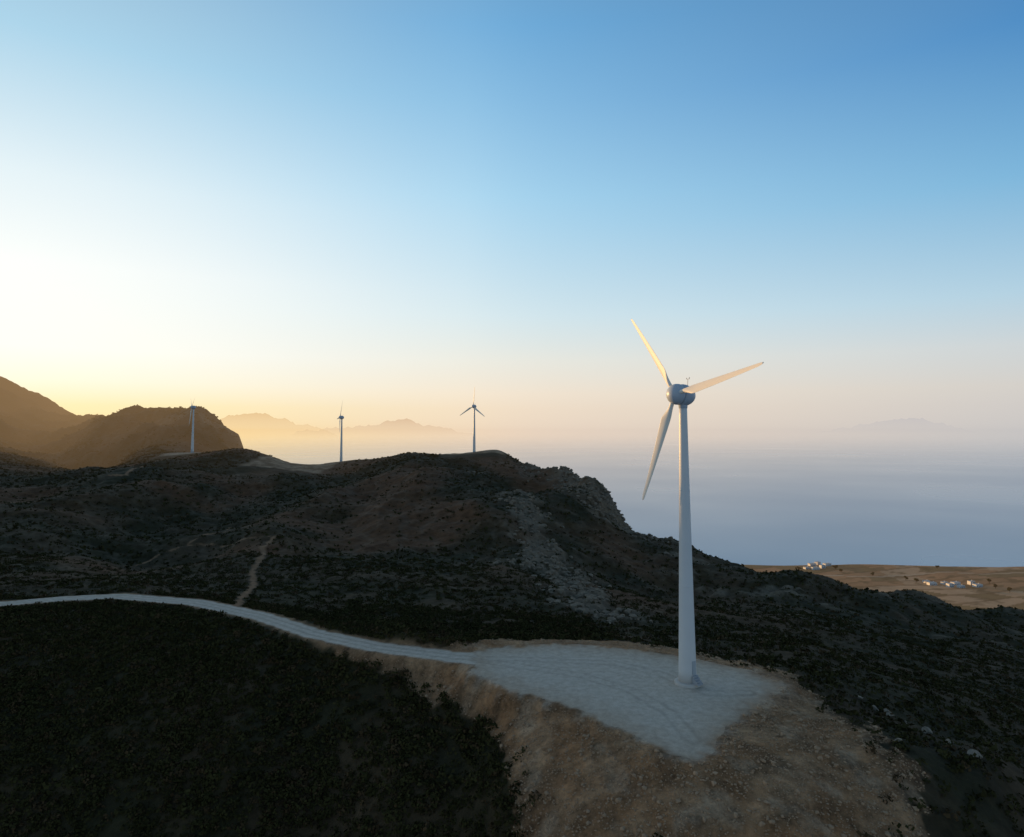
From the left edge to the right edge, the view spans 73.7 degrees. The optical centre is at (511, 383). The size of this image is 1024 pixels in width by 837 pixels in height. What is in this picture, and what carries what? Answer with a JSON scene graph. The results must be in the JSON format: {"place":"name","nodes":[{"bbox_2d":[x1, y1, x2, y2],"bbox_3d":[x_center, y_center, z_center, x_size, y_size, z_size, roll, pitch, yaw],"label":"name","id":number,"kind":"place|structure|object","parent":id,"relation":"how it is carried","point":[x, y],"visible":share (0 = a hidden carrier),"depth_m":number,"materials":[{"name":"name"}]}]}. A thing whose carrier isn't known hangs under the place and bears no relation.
{"place":"outdoors","nodes":[
{"label":"outdoors","id":0,"kind":"place"},
{"bbox_2d":[108,466,276,605],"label":"dirt track","id":1,"kind":"structure","parent":0,"point":[260,557],"depth_m":304.64,"materials":[{"name":"soil"}]},
{"bbox_2d":[0,593,474,664],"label":"gravel road","id":2,"kind":"structure","parent":0,"point":[311,631],"depth_m":145.69,"materials":[{"name":"grey gravel"}]},
{"bbox_2d":[220,413,289,421],"bbox_3d":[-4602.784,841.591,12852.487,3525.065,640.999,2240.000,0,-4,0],"label":"distant mountains","id":3,"kind":"structure","parent":0,"point":[255,417],"depth_m":13780.23,"materials":[{"name":"brown stone"}]},
{"bbox_2d":[380,418,420,424],"bbox_3d":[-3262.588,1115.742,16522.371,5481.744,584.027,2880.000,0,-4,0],"label":"distant mountains","id":4,"kind":"structure","parent":0,"point":[406,421],"depth_m":17704.75,"materials":[{"name":"brown stone"}]},
{"bbox_2d":[0,376,1023,836],"bbox_3d":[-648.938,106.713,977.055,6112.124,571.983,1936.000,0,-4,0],"label":"hillside","id":5,"kind":"structure","parent":0,"point":[370,534],"depth_m":291.72,"materials":[{"name":"plant"}]},
{"bbox_2d":[0,377,237,468],"bbox_3d":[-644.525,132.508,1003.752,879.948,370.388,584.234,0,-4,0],"label":"mountain","id":6,"kind":"structure","parent":5,"relation":"on","point":[149,446],"depth_m":920.12,"materials":[{"name":"brown soil"}]},
{"bbox_2d":[189,398,195,452],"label":"wind turbine","id":7,"kind":"object","parent":5,"relation":"on","point":[192,437],"visible":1,"depth_m":682.60,"materials":[{"name":"metal"}]},
{"bbox_2d":[0,592,599,836],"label":"scrub","id":8,"kind":"object","parent":5,"relation":"on","point":[453,636],"visible":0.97,"depth_m":118.43,"materials":[{"name":"green plant"}]},
{"bbox_2d":[337,401,343,460],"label":"wind turbine","id":9,"kind":"object","parent":5,"relation":"on","point":[341,452],"visible":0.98,"depth_m":669.87,"materials":[{"name":"metal"}]},
{"bbox_2d":[461,387,484,451],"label":"wind turbine","id":10,"kind":"object","parent":5,"relation":"on","point":[474,443],"visible":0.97,"depth_m":637.72,"materials":[{"name":"metal"}]},
{"bbox_2d":[0,550,1023,836],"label":"valley scrub","id":11,"kind":"object","parent":5,"relation":"on","point":[792,644],"visible":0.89,"depth_m":151.19,"materials":[{"name":"green plant"}]},
{"bbox_2d":[0,448,1023,652],"bbox_3d":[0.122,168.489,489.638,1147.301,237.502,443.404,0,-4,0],"label":"hill scrub","id":12,"kind":"object","parent":5,"relation":"on","point":[295,548],"visible":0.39,"depth_m":356.68,"materials":[{"name":"green plant"}]},
{"bbox_2d":[467,462,678,623],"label":"loose rock","id":13,"kind":"object","parent":5,"relation":"on","point":[589,598],"visible":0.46,"depth_m":288.57,"materials":[{"name":"stone"}]},
{"bbox_2d":[884,708,893,715],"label":"boulder","id":14,"kind":"object","parent":5,"relation":"on","point":[888,712],"visible":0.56,"depth_m":105.95,"materials":[{"name":"stone"}]},
{"bbox_2d":[921,726,932,733],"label":"boulder","id":15,"kind":"object","parent":5,"relation":"on","point":[927,730],"visible":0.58,"depth_m":103.07,"materials":[{"name":"stone"}]},
{"bbox_2d":[967,749,982,758],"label":"boulder","id":16,"kind":"object","parent":5,"relation":"on","point":[970,751],"visible":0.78,"depth_m":94.31,"materials":[{"name":"stone"}]},
{"bbox_2d":[0,0,1023,466],"label":"sky","id":17,"kind":"structure","parent":0,"point":[292,210],"materials":[{"name":"blue"}]},
{"bbox_2d":[284,617,933,836],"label":"earth bank","id":18,"kind":"structure","parent":0,"point":[494,706],"depth_m":83.32,"materials":[{"name":"brown soil"}]},
{"bbox_2d":[471,643,783,760],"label":"turbine pad","id":19,"kind":"object","parent":18,"relation":"on","point":[638,693],"visible":0.98,"depth_m":105.88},
{"bbox_2d":[631,319,763,688],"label":"wind turbine","id":20,"kind":"object","parent":19,"relation":"on","point":[682,396],"visible":0.99,"depth_m":108.29,"materials":[{"name":"metal"}]},
{"bbox_2d":[337,638,930,836],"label":"rubble","id":21,"kind":"object","parent":18,"relation":"on","point":[736,815],"visible":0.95,"depth_m":83.18,"materials":[{"name":"soil"}]},
{"bbox_2d":[287,460,1023,566],"bbox_3d":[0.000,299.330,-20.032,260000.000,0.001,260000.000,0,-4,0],"label":"sea","id":22,"kind":"structure","parent":0,"point":[771,513],"depth_m":2554.06,"materials":[{"name":"blue liquid"}]},
{"bbox_2d":[744,564,1023,609],"bbox_3d":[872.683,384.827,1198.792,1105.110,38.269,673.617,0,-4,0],"label":"coastal plain","id":23,"kind":"structure","parent":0,"point":[886,578],"depth_m":1336.32,"materials":[{"name":"brown soil"}]},
{"bbox_2d":[926,581,936,584],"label":"house","id":24,"kind":"structure","parent":23,"relation":"on","point":[931,583],"depth_m":1291.61,"materials":[{"name":"paint"}]},
{"bbox_2d":[946,582,953,587],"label":"house","id":25,"kind":"structure","parent":23,"relation":"on","point":[950,585],"depth_m":1272.28,"materials":[{"name":"paint"}]},
{"bbox_2d":[951,581,960,584],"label":"house","id":26,"kind":"structure","parent":23,"relation":"on","point":[956,583],"depth_m":1291.13,"materials":[{"name":"paint"}]},
{"bbox_2d":[967,580,974,584],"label":"house","id":27,"kind":"structure","parent":23,"relation":"on","point":[970,582],"depth_m":1291.62,"materials":[{"name":"paint"}]},
{"bbox_2d":[972,583,982,587],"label":"house","id":28,"kind":"structure","parent":23,"relation":"on","point":[976,585],"depth_m":1271.71,"materials":[{"name":"paint"}]}
]}

